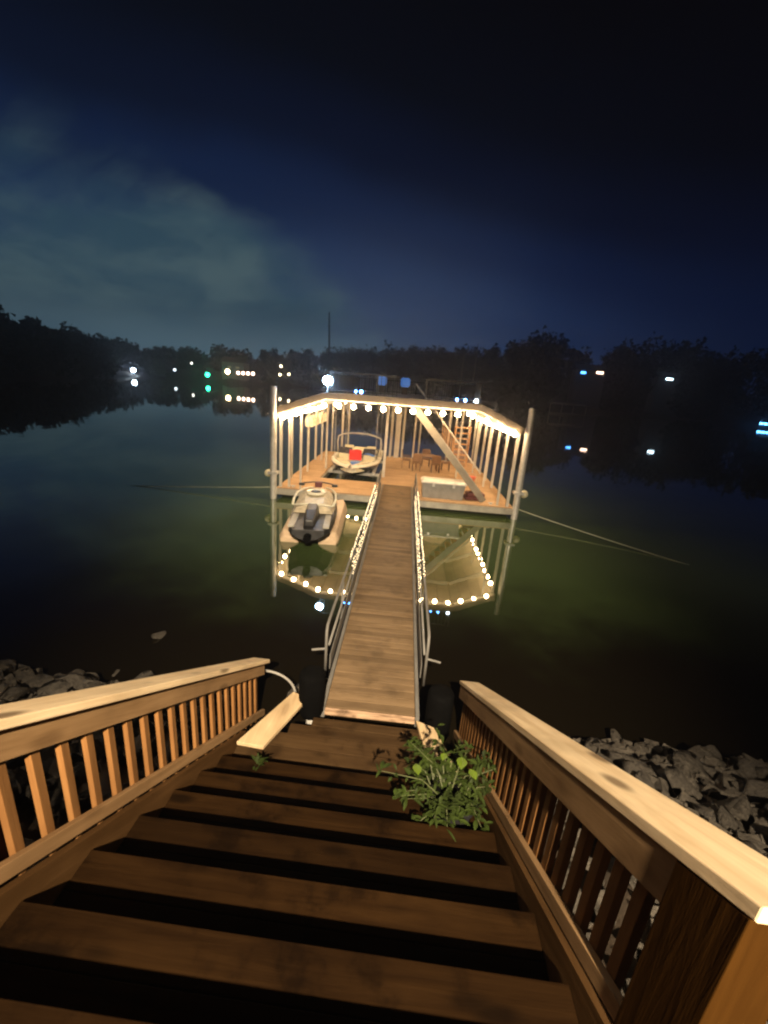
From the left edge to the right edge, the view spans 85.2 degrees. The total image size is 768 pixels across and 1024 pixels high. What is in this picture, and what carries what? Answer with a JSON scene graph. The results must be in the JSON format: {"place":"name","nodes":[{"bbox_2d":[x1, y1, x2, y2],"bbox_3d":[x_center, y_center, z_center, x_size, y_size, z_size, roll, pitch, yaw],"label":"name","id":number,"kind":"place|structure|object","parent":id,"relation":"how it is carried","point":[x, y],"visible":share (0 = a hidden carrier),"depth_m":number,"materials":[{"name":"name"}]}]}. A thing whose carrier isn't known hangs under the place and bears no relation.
{"place":"outdoors","nodes":[
{"label":"outdoors","id":0,"kind":"place"},
{"bbox_2d":[287,683,298,696],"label":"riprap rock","id":1,"kind":"object","parent":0,"point":[292,691],"visible":0.27,"depth_m":6.19,"materials":[{"name":"stone"}]},
{"bbox_2d":[265,669,296,692],"bbox_3d":[-1.528,2.348,5.811,0.752,0.334,0.318,8,17,11],"label":"hose loop","id":2,"kind":"object","parent":1,"relation":"on","point":[285,678],"visible":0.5,"depth_m":5.91,"materials":[{"name":"white plastic"}]},
{"bbox_2d":[0,377,767,768],"bbox_3d":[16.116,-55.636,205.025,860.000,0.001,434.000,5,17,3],"label":"water","id":3,"kind":"structure","parent":0,"point":[106,569],"depth_m":11.71,"materials":[{"name":"black liquid"}]},
{"bbox_2d":[151,631,165,638],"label":"riprap rock","id":4,"kind":"object","parent":3,"relation":"in","point":[159,635],"visible":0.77,"depth_m":7.46,"materials":[{"name":"stone"}]},
{"bbox_2d":[131,485,259,487],"bbox_3d":[-11.221,-1.234,16.803,13.719,0.698,0.032,5,17,0],"label":"mooring cable","id":5,"kind":"object","parent":3,"relation":"in","point":[190,486],"visible":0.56,"depth_m":16.77,"materials":[{"name":"grey metal"}]},
{"bbox_2d":[299,665,325,725],"bbox_3d":[-0.963,2.766,5.515,0.337,1.560,0.337,5,17,3],"label":"rubber bumper","id":6,"kind":"object","parent":3,"relation":"in","point":[312,678],"visible":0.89,"depth_m":5.25,"materials":[{"name":"rubber"}]},
{"bbox_2d":[280,500,346,544],"bbox_3d":[-2.246,0.212,14.177,1.820,0.538,3.950,4,17,-2],"label":"jet ski float","id":7,"kind":"object","parent":3,"relation":"on","point":[333,536],"visible":0.44,"depth_m":12.49,"materials":[{"name":"beige plastic"}]},
{"bbox_2d":[288,481,337,542],"bbox_3d":[-2.182,-0.131,13.085,1.396,1.066,4.064,3,17,-5],"label":"jet ski","id":8,"kind":"object","parent":7,"relation":"on","point":[313,514],"visible":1,"depth_m":12.47,"materials":[{"name":"white plastic"}]},
{"bbox_2d":[264,371,535,519],"bbox_3d":[0.784,-3.222,20.848,10.490,6.482,10.480,5,17,2],"label":"dock","id":9,"kind":"object","parent":3,"relation":"on","point":[322,467],"visible":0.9,"depth_m":16.77,"materials":[{"name":"wood"}]},
{"bbox_2d":[284,406,321,416],"bbox_3d":[-3.820,-5.071,20.735,0.170,0.261,8.945,5,17,2],"label":"bulb string","id":10,"kind":"object","parent":9,"relation":"attached to","point":[305,411],"visible":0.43,"depth_m":20.36,"materials":[{"name":"white glass"}]},
{"bbox_2d":[305,416,313,426],"bbox_3d":[-3.264,-4.234,18.366,0.380,0.979,0.119,3,17,-5],"label":"life jacket","id":11,"kind":"object","parent":9,"relation":"hanging from","point":[307,422],"visible":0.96,"depth_m":18.39,"materials":[{"name":"fabric"}]},
{"bbox_2d":[309,415,316,425],"bbox_3d":[-3.231,-4.404,18.941,0.380,0.979,0.119,2,17,-10],"label":"life jacket","id":12,"kind":"object","parent":9,"relation":"hanging from","point":[315,419],"visible":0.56,"depth_m":18.97,"materials":[{"name":"fabric"}]},
{"bbox_2d":[312,410,319,424],"bbox_3d":[-3.198,-4.575,19.515,0.380,0.979,0.119,6,17,3],"label":"life jacket","id":13,"kind":"object","parent":9,"relation":"hanging from","point":[318,419],"visible":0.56,"depth_m":19.51,"materials":[{"name":"fabric"}]},
{"bbox_2d":[315,411,321,423],"bbox_3d":[-3.160,-4.774,20.185,0.380,0.979,0.119,10,18,17],"label":"life jacket","id":14,"kind":"object","parent":9,"relation":"hanging from","point":[320,417],"visible":0.6,"depth_m":20.18,"materials":[{"name":"fabric"}]},
{"bbox_2d":[323,376,332,391],"bbox_3d":[-2.062,-4.685,15.295,0.340,0.553,0.272,5,17,2],"label":"security light","id":15,"kind":"object","parent":9,"relation":"on","point":[327,380],"visible":1,"depth_m":15.17,"materials":[{"name":"metal"}]},
{"bbox_2d":[332,432,382,474],"bbox_3d":[-1.341,-3.042,21.357,2.440,1.920,6.040,5,17,2],"label":"motor boat","id":16,"kind":"object","parent":9,"relation":"on","point":[366,464],"visible":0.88,"depth_m":20.92,"materials":[{"name":"grey plastic"}]},
{"bbox_2d":[350,460,359,464],"bbox_3d":[-1.407,-2.419,20.367,0.430,0.141,1.305,5,17,3],"label":"blue towel","id":17,"kind":"object","parent":16,"relation":"in","point":[352,462],"visible":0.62,"depth_m":20.15,"materials":[{"name":"fabric"}]},
{"bbox_2d":[349,449,361,460],"bbox_3d":[-1.438,-2.885,21.076,0.632,0.116,0.670,3,59,-5],"label":"red towel","id":18,"kind":"object","parent":16,"relation":"on","point":[355,454],"visible":0.99,"depth_m":21.06,"materials":[{"name":"fabric"}]},
{"bbox_2d":[312,470,440,726],"bbox_3d":[0.222,0.426,11.616,1.846,0.921,13.304,5,17,2],"label":"gangway","id":19,"kind":"object","parent":9,"relation":"on","point":[374,673],"visible":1,"depth_m":7.26,"materials":[{"name":"wood"}]},
{"bbox_2d":[348,486,376,571],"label":"fairy lights","id":20,"kind":"object","parent":19,"relation":"attached to","point":[365,523],"visible":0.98,"depth_m":10.34,"materials":[{"name":"white plastic"}]},
{"bbox_2d":[415,494,425,588],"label":"fairy lights","id":21,"kind":"object","parent":19,"relation":"attached to","point":[420,553],"visible":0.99,"depth_m":9.83,"materials":[{"name":"white plastic"}]},
{"bbox_2d":[378,376,386,392],"bbox_3d":[-0.109,-6.941,22.606,0.520,0.915,0.300,5,17,2],"label":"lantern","id":22,"kind":"object","parent":9,"relation":"on","point":[382,388],"visible":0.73,"depth_m":22.48,"materials":[{"name":"blue metal"}]},
{"bbox_2d":[280,401,515,434],"bbox_3d":[0.505,-3.490,15.373,8.734,0.850,0.170,5,17,2],"label":"bulb string","id":23,"kind":"object","parent":9,"relation":"attached to","point":[353,406],"visible":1,"depth_m":15.26,"materials":[{"name":"white glass"}]},
{"bbox_2d":[401,377,409,394],"bbox_3d":[1.145,-6.828,22.568,0.520,0.915,0.300,5,17,2],"label":"lantern","id":24,"kind":"object","parent":9,"relation":"on","point":[405,381],"visible":1,"depth_m":22.43,"materials":[{"name":"blue metal"}]},
{"bbox_2d":[402,449,410,468],"bbox_3d":[1.196,-2.888,22.689,0.504,0.950,0.520,5,17,2],"label":"patio chair","id":25,"kind":"object","parent":9,"relation":"on","point":[407,459],"visible":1,"depth_m":22.53,"materials":[{"name":"brown wood"}]},
{"bbox_2d":[412,453,421,471],"bbox_3d":[1.725,-2.632,21.980,0.520,0.950,0.504,5,17,2],"label":"patio chair","id":26,"kind":"object","parent":9,"relation":"on","point":[417,458],"visible":1,"depth_m":21.73,"materials":[{"name":"brown wood"}]},
{"bbox_2d":[421,449,430,466],"bbox_3d":[2.357,-3.021,23.441,0.520,0.950,0.504,5,17,2],"label":"patio chair","id":27,"kind":"object","parent":9,"relation":"on","point":[426,451],"visible":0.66,"depth_m":23.52,"materials":[{"name":"brown wood"}]},
{"bbox_2d":[415,453,436,470],"bbox_3d":[2.305,-2.698,22.681,1.300,0.762,0.900,5,17,2],"label":"patio table","id":28,"kind":"object","parent":9,"relation":"on","point":[427,455],"visible":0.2,"depth_m":22.44,"materials":[{"name":"brown wood"}]},
{"bbox_2d":[431,455,440,473],"bbox_3d":[2.721,-2.542,21.950,0.520,0.950,0.504,5,17,2],"label":"patio chair","id":29,"kind":"object","parent":9,"relation":"on","point":[435,459],"visible":1,"depth_m":21.70,"materials":[{"name":"brown wood"}]},
{"bbox_2d":[421,476,466,500],"bbox_3d":[2.375,-0.956,16.937,1.800,0.750,0.780,5,17,2],"label":"dock box","id":30,"kind":"object","parent":9,"relation":"on","point":[443,488],"visible":0.98,"depth_m":16.64,"materials":[{"name":"white plastic"}]},
{"bbox_2d":[441,458,449,471],"bbox_3d":[3.385,-2.720,22.718,0.504,0.950,0.520,5,17,2],"label":"patio chair","id":31,"kind":"object","parent":9,"relation":"on","point":[444,462],"visible":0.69,"depth_m":22.62,"materials":[{"name":"brown wood"}]},
{"bbox_2d":[450,425,471,466],"bbox_3d":[4.465,-3.822,24.314,0.900,2.300,0.360,5,17,2],"label":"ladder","id":32,"kind":"object","parent":9,"relation":"on","point":[468,438],"visible":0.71,"depth_m":24.12,"materials":[{"name":"brown wood"}]},
{"bbox_2d":[458,351,464,394],"bbox_3d":[3.835,-6.752,20.704,0.055,2.294,0.055,12,18,24],"label":"flag pole","id":33,"kind":"object","parent":9,"relation":"on","point":[461,372],"visible":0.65,"depth_m":20.65,"materials":[{"name":"metal"}]},
{"bbox_2d":[477,417,516,436],"bbox_3d":[5.343,-4.298,20.440,0.170,0.243,8.945,5,17,2],"label":"bulb string","id":34,"kind":"object","parent":9,"relation":"attached to","point":[497,425],"visible":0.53,"depth_m":19.42,"materials":[{"name":"white glass"}]},
{"bbox_2d":[519,509,687,564],"bbox_3d":[8.791,1.266,13.622,10.023,0.578,0.044,18,21,37],"label":"mooring cable","id":35,"kind":"object","parent":9,"relation":"attached to","point":[600,537],"visible":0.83,"depth_m":14.58,"materials":[{"name":"grey metal"}]},
{"bbox_2d":[424,684,454,740],"bbox_3d":[0.661,3.009,5.455,0.337,1.620,0.337,5,17,3],"label":"rubber bumper","id":36,"kind":"object","parent":3,"relation":"in","point":[440,703],"visible":0.58,"depth_m":5.17,"materials":[{"name":"rubber"}]},
{"bbox_2d":[0,328,767,988],"bbox_3d":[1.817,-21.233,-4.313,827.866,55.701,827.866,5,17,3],"label":"ground","id":37,"kind":"structure","parent":0,"point":[28,816],"depth_m":47.57,"materials":[{"name":"soil"}]},
{"bbox_2d":[0,682,9,695],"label":"riprap rock","id":38,"kind":"object","parent":37,"relation":"on","point":[3,686],"visible":1,"depth_m":4.85,"materials":[{"name":"stone"}]},
{"bbox_2d":[0,663,9,670],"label":"riprap rock","id":39,"kind":"object","parent":37,"relation":"on","point":[3,667],"visible":0.97,"depth_m":5.81,"materials":[{"name":"stone"}]},
{"bbox_2d":[2,659,15,675],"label":"riprap rock","id":40,"kind":"object","parent":37,"relation":"on","point":[11,664],"visible":0.43,"depth_m":6.14,"materials":[{"name":"stone"}]},
{"bbox_2d":[0,687,28,703],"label":"riprap rock","id":41,"kind":"object","parent":37,"relation":"on","point":[11,695],"visible":0.92,"depth_m":4.85,"materials":[{"name":"stone"}]},
{"bbox_2d":[13,666,34,675],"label":"riprap rock","id":42,"kind":"object","parent":37,"relation":"on","point":[25,670],"visible":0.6,"depth_m":5.91,"materials":[{"name":"stone"}]},
{"bbox_2d":[6,745,55,769],"bbox_3d":[-2.752,2.006,3.269,0.482,0.236,0.336,-8,19,-20],"label":"riprap rock","id":43,"kind":"object","parent":37,"relation":"on","point":[19,761],"visible":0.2,"depth_m":3.26,"materials":[{"name":"stone"}]},
{"bbox_2d":[23,837,44,870],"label":"riprap rock","id":44,"kind":"object","parent":37,"relation":"on","point":[27,841],"visible":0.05,"depth_m":2.62,"materials":[{"name":"stone"}]},
{"bbox_2d":[20,674,57,688],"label":"riprap rock","id":45,"kind":"object","parent":37,"relation":"on","point":[38,681],"visible":0.34,"depth_m":5.56,"materials":[{"name":"stone"}]},
{"bbox_2d":[0,304,100,377],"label":"woodland","id":46,"kind":"object","parent":37,"relation":"on","point":[28,344],"visible":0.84,"depth_m":101.47,"materials":[{"name":"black plant"}]},
{"bbox_2d":[37,672,87,694],"bbox_3d":[-4.209,2.305,5.483,0.368,0.172,0.530,48,43,7],"label":"riprap rock","id":47,"kind":"object","parent":37,"relation":"on","point":[72,681],"visible":0.48,"depth_m":5.48,"materials":[{"name":"stone"}]},
{"bbox_2d":[48,762,85,791],"bbox_3d":[-2.359,2.018,3.076,0.202,0.114,0.354,17,46,33],"label":"riprap rock","id":48,"kind":"object","parent":37,"relation":"on","point":[79,771],"visible":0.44,"depth_m":3.10,"materials":[{"name":"stone"}]},
{"bbox_2d":[68,669,85,674],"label":"riprap rock","id":49,"kind":"object","parent":37,"relation":"on","point":[81,671],"visible":0.26,"depth_m":6.25,"materials":[{"name":"stone"}]},
{"bbox_2d":[83,672,99,680],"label":"riprap rock","id":50,"kind":"object","parent":37,"relation":"on","point":[93,675],"visible":0.41,"depth_m":6.18,"materials":[{"name":"stone"}]},
{"bbox_2d":[78,679,105,689],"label":"riprap rock","id":51,"kind":"object","parent":37,"relation":"on","point":[85,681],"visible":0.29,"depth_m":5.60,"materials":[{"name":"stone"}]},
{"bbox_2d":[83,682,102,688],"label":"riprap rock","id":52,"kind":"object","parent":37,"relation":"on","point":[91,685],"visible":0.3,"depth_m":5.51,"materials":[{"name":"stone"}]},
{"bbox_2d":[92,729,103,745],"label":"riprap rock","id":53,"kind":"object","parent":37,"relation":"on","point":[98,734],"visible":0.08,"depth_m":3.86,"materials":[{"name":"stone"}]},
{"bbox_2d":[103,735,123,748],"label":"riprap rock","id":54,"kind":"object","parent":37,"relation":"on","point":[119,740],"visible":0.04,"depth_m":3.83,"materials":[{"name":"stone"}]},
{"bbox_2d":[130,674,151,680],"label":"riprap rock","id":55,"kind":"object","parent":37,"relation":"on","point":[147,675],"visible":0.14,"depth_m":6.06,"materials":[{"name":"stone"}]},
{"bbox_2d":[132,712,153,721],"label":"riprap rock","id":56,"kind":"object","parent":37,"relation":"on","point":[150,717],"visible":0.02,"depth_m":4.54,"materials":[{"name":"stone"}]},
{"bbox_2d":[134,670,154,678],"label":"riprap rock","id":57,"kind":"object","parent":37,"relation":"on","point":[146,673],"visible":0.18,"depth_m":6.40,"materials":[{"name":"stone"}]},
{"bbox_2d":[162,704,178,716],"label":"riprap rock","id":58,"kind":"object","parent":37,"relation":"on","point":[164,710],"visible":0.06,"depth_m":5.00,"materials":[{"name":"stone"}]},
{"bbox_2d":[186,706,208,732],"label":"riprap rock","id":59,"kind":"object","parent":37,"relation":"on","point":[198,716],"visible":0.12,"depth_m":5.08,"materials":[{"name":"stone"}]},
{"bbox_2d":[215,716,224,730],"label":"riprap rock","id":60,"kind":"object","parent":37,"relation":"on","point":[216,723],"visible":0.09,"depth_m":5.49,"materials":[{"name":"stone"}]},
{"bbox_2d":[224,368,230,376],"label":"shore lamp","id":61,"kind":"object","parent":37,"relation":"on","point":[227,370],"visible":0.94,"depth_m":175.92,"materials":[{"name":"white metal"}]},
{"bbox_2d":[220,356,250,380],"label":"lakeside house","id":62,"kind":"structure","parent":37,"relation":"on","point":[234,364],"depth_m":219.42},
{"bbox_2d":[70,326,451,396],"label":"woodland","id":63,"kind":"object","parent":37,"relation":"on","point":[310,369],"visible":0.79,"depth_m":253.96,"materials":[{"name":"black plant"}]},
{"bbox_2d":[0,730,613,1023],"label":"wooden staircase","id":64,"kind":"structure","parent":37,"relation":"on","point":[219,884],"depth_m":2.21,"materials":[{"name":"brown wood"}]},
{"bbox_2d":[0,658,269,887],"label":"wooden railing","id":65,"kind":"object","parent":64,"relation":"attached to","point":[29,728],"visible":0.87,"depth_m":2.62,"materials":[{"name":"brown wood"}]},
{"bbox_2d":[251,753,268,770],"bbox_3d":[-1.260,2.534,4.267,0.167,0.074,0.232,-3,18,-24],"label":"weed","id":66,"kind":"object","parent":64,"relation":"on","point":[259,760],"visible":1,"depth_m":4.26,"materials":[{"name":"green plant"}]},
{"bbox_2d":[232,717,464,782],"bbox_3d":[-0.398,2.978,4.875,2.590,0.450,0.895,5,17,3],"label":"stair landing","id":67,"kind":"object","parent":64,"relation":"attached to","point":[345,746],"visible":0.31,"depth_m":4.84,"materials":[{"name":"brown wood"}]},
{"bbox_2d":[237,692,301,749],"bbox_3d":[-1.285,2.504,5.011,0.291,0.060,0.972,13,19,26],"label":"plank","id":68,"kind":"object","parent":67,"relation":"on","point":[263,732],"visible":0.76,"depth_m":4.92,"materials":[{"name":"beige wood"}]},
{"bbox_2d":[416,721,456,771],"bbox_3d":[0.558,2.762,4.941,0.279,0.070,0.781,-1,18,-19],"label":"plank","id":69,"kind":"object","parent":67,"relation":"on","point":[427,734],"visible":0.62,"depth_m":5.02,"materials":[{"name":"beige wood"}]},
{"bbox_2d":[413,762,436,782],"bbox_3d":[0.432,2.671,4.267,0.274,0.113,0.239,17,21,36],"label":"weed","id":70,"kind":"object","parent":64,"relation":"on","point":[424,775],"visible":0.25,"depth_m":4.26,"materials":[{"name":"green plant"}]},
{"bbox_2d":[430,775,476,828],"bbox_3d":[0.586,2.581,3.620,0.400,0.330,0.396,5,17,3],"label":"black planter","id":71,"kind":"object","parent":64,"relation":"on","point":[455,788],"visible":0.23,"depth_m":3.54,"materials":[{"name":"plastic"}]},
{"bbox_2d":[376,723,496,841],"bbox_3d":[0.550,2.305,3.704,1.007,0.539,1.040,15,20,31],"label":"weedy bush","id":72,"kind":"object","parent":71,"relation":"in","point":[454,811],"visible":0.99,"depth_m":3.59,"materials":[{"name":"green plant"}]},
{"bbox_2d":[453,680,767,1020],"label":"wooden railing","id":73,"kind":"object","parent":64,"relation":"attached to","point":[646,836],"visible":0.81,"depth_m":1.91,"materials":[{"name":"brown wood"}]},
{"bbox_2d":[328,312,329,362],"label":"antenna mast","id":74,"kind":"object","parent":37,"relation":"on","point":[329,341],"visible":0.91,"depth_m":259.30,"materials":[{"name":"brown metal"}]},
{"bbox_2d":[0,664,767,1023],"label":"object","id":75,"kind":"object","parent":37,"relation":"on","point":[732,778],"depth_m":3.97,"materials":[{"name":"stone"}]},
{"bbox_2d":[611,729,622,742],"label":"riprap rock","id":76,"kind":"object","parent":75,"relation":"on","point":[616,736],"visible":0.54,"depth_m":5.83,"materials":[{"name":"stone"}]},
{"bbox_2d":[716,794,754,824],"bbox_3d":[3.118,2.696,3.741,0.445,0.171,0.289,-32,14,-23],"label":"riprap rock","id":77,"kind":"object","parent":75,"relation":"on","point":[739,807],"visible":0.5,"depth_m":3.71,"materials":[{"name":"stone"}]},
{"bbox_2d":[566,364,606,409],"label":"lakeside house","id":78,"kind":"structure","parent":37,"relation":"on","point":[586,384],"depth_m":208.30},
{"bbox_2d":[431,325,767,420],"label":"woodland","id":79,"kind":"object","parent":37,"relation":"on","point":[532,372],"visible":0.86,"depth_m":218.36,"materials":[{"name":"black plant"}]},
{"bbox_2d":[584,739,614,753],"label":"riprap rock","id":80,"kind":"object","parent":37,"relation":"on","point":[594,745],"visible":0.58,"depth_m":5.23,"materials":[{"name":"stone"}]},
{"bbox_2d":[596,752,616,765],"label":"riprap rock","id":81,"kind":"object","parent":37,"relation":"on","point":[604,757],"visible":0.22,"depth_m":4.73,"materials":[{"name":"stone"}]},
{"bbox_2d":[607,751,657,777],"bbox_3d":[2.751,2.824,4.622,0.553,0.138,0.271,19,56,43],"label":"riprap rock","id":82,"kind":"object","parent":37,"relation":"on","point":[617,758],"visible":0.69,"depth_m":4.66,"materials":[{"name":"stone"}]},
{"bbox_2d":[621,760,654,788],"bbox_3d":[2.590,2.768,4.288,0.307,0.219,0.508,25,26,-3],"label":"riprap rock","id":83,"kind":"object","parent":37,"relation":"on","point":[634,769],"visible":0.34,"depth_m":4.30,"materials":[{"name":"stone"}]},
{"bbox_2d":[638,754,647,760],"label":"riprap rock","id":84,"kind":"object","parent":37,"relation":"on","point":[641,757],"visible":0.33,"depth_m":5.04,"materials":[{"name":"stone"}]},
{"bbox_2d":[629,875,658,903],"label":"riprap rock","id":85,"kind":"object","parent":37,"relation":"on","point":[633,880],"visible":0.02,"depth_m":2.46,"materials":[{"name":"stone"}]},
{"bbox_2d":[650,755,671,762],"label":"riprap rock","id":86,"kind":"object","parent":37,"relation":"on","point":[662,758],"visible":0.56,"depth_m":5.07,"materials":[{"name":"stone"}]},
{"bbox_2d":[656,768,666,776],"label":"riprap rock","id":87,"kind":"object","parent":37,"relation":"on","point":[661,772],"visible":0.06,"depth_m":4.59,"materials":[{"name":"stone"}]},
{"bbox_2d":[644,371,681,412],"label":"lakeside house","id":88,"kind":"structure","parent":37,"relation":"on","point":[659,396],"depth_m":240.68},
{"bbox_2d":[664,754,672,759],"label":"riprap rock","id":89,"kind":"object","parent":37,"relation":"on","point":[669,756],"visible":0.27,"depth_m":5.21,"materials":[{"name":"stone"}]},
{"bbox_2d":[664,765,706,799],"bbox_3d":[3.046,2.825,4.199,0.525,0.125,0.280,42,47,21],"label":"riprap rock","id":90,"kind":"object","parent":37,"relation":"on","point":[679,781],"visible":0.52,"depth_m":4.20,"materials":[{"name":"stone"}]},
{"bbox_2d":[613,860,767,1023],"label":"newel post","id":91,"kind":"object","parent":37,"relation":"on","point":[703,958],"visible":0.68,"depth_m":1.21,"materials":[{"name":"brown wood"}]},
{"bbox_2d":[673,750,708,779],"bbox_3d":[3.567,3.002,4.846,0.403,0.169,0.532,29,31,13],"label":"riprap rock","id":92,"kind":"object","parent":37,"relation":"on","point":[684,761],"visible":0.61,"depth_m":4.86,"materials":[{"name":"stone"}]},
{"bbox_2d":[693,803,718,823],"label":"riprap rock","id":93,"kind":"object","parent":37,"relation":"on","point":[706,812],"visible":0.31,"depth_m":3.62,"materials":[{"name":"stone"}]},
{"bbox_2d":[686,745,725,767],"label":"riprap rock","id":94,"kind":"object","parent":37,"relation":"on","point":[700,750],"visible":0.42,"depth_m":5.44,"materials":[{"name":"stone"}]},
{"bbox_2d":[700,778,717,788],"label":"riprap rock","id":95,"kind":"object","parent":37,"relation":"on","point":[705,782],"visible":0.38,"depth_m":4.49,"materials":[{"name":"stone"}]},
{"bbox_2d":[703,765,719,779],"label":"riprap rock","id":96,"kind":"object","parent":37,"relation":"on","point":[712,772],"visible":0.34,"depth_m":4.87,"materials":[{"name":"stone"}]},
{"bbox_2d":[704,745,726,764],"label":"riprap rock","id":97,"kind":"object","parent":37,"relation":"on","point":[713,749],"visible":0.38,"depth_m":5.64,"materials":[{"name":"stone"}]},
{"bbox_2d":[717,805,739,831],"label":"riprap rock","id":98,"kind":"object","parent":37,"relation":"on","point":[727,821],"visible":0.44,"depth_m":3.50,"materials":[{"name":"stone"}]},
{"bbox_2d":[738,758,758,778],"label":"riprap rock","id":99,"kind":"object","parent":37,"relation":"on","point":[747,767],"visible":0.43,"depth_m":5.03,"materials":[{"name":"stone"}]},
{"bbox_2d":[739,840,762,854],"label":"riprap rock","id":100,"kind":"object","parent":37,"relation":"on","point":[750,844],"visible":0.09,"depth_m":2.98,"materials":[{"name":"stone"}]},
{"bbox_2d":[742,753,767,767],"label":"riprap rock","id":101,"kind":"object","parent":37,"relation":"on","point":[758,763],"visible":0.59,"depth_m":5.08,"materials":[{"name":"stone"}]},
{"bbox_2d":[743,777,767,805],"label":"riprap rock","id":102,"kind":"object","parent":37,"relation":"on","point":[755,790],"visible":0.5,"depth_m":4.29,"materials":[{"name":"stone"}]},
{"bbox_2d":[756,767,767,780],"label":"riprap rock","id":103,"kind":"object","parent":37,"relation":"on","point":[761,773],"visible":0.43,"depth_m":4.91,"materials":[{"name":"stone"}]},
{"bbox_2d":[0,0,767,396],"label":"sky","id":104,"kind":"structure","parent":0,"point":[240,175],"materials":[{"name":"blue"}]},
{"bbox_2d":[463,491,484,500],"bbox_3d":[3.680,-0.668,17.094,0.800,0.290,0.500,3,17,-4],"label":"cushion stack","id":105,"kind":"object","parent":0,"point":[468,495],"visible":0.62,"depth_m":16.87,"materials":[{"name":"red fabric"}]},
{"bbox_2d":[548,402,586,416],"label":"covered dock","id":106,"kind":"object","parent":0,"point":[568,414],"visible":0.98,"depth_m":138.43,"materials":[{"name":"metal"}]}
]}

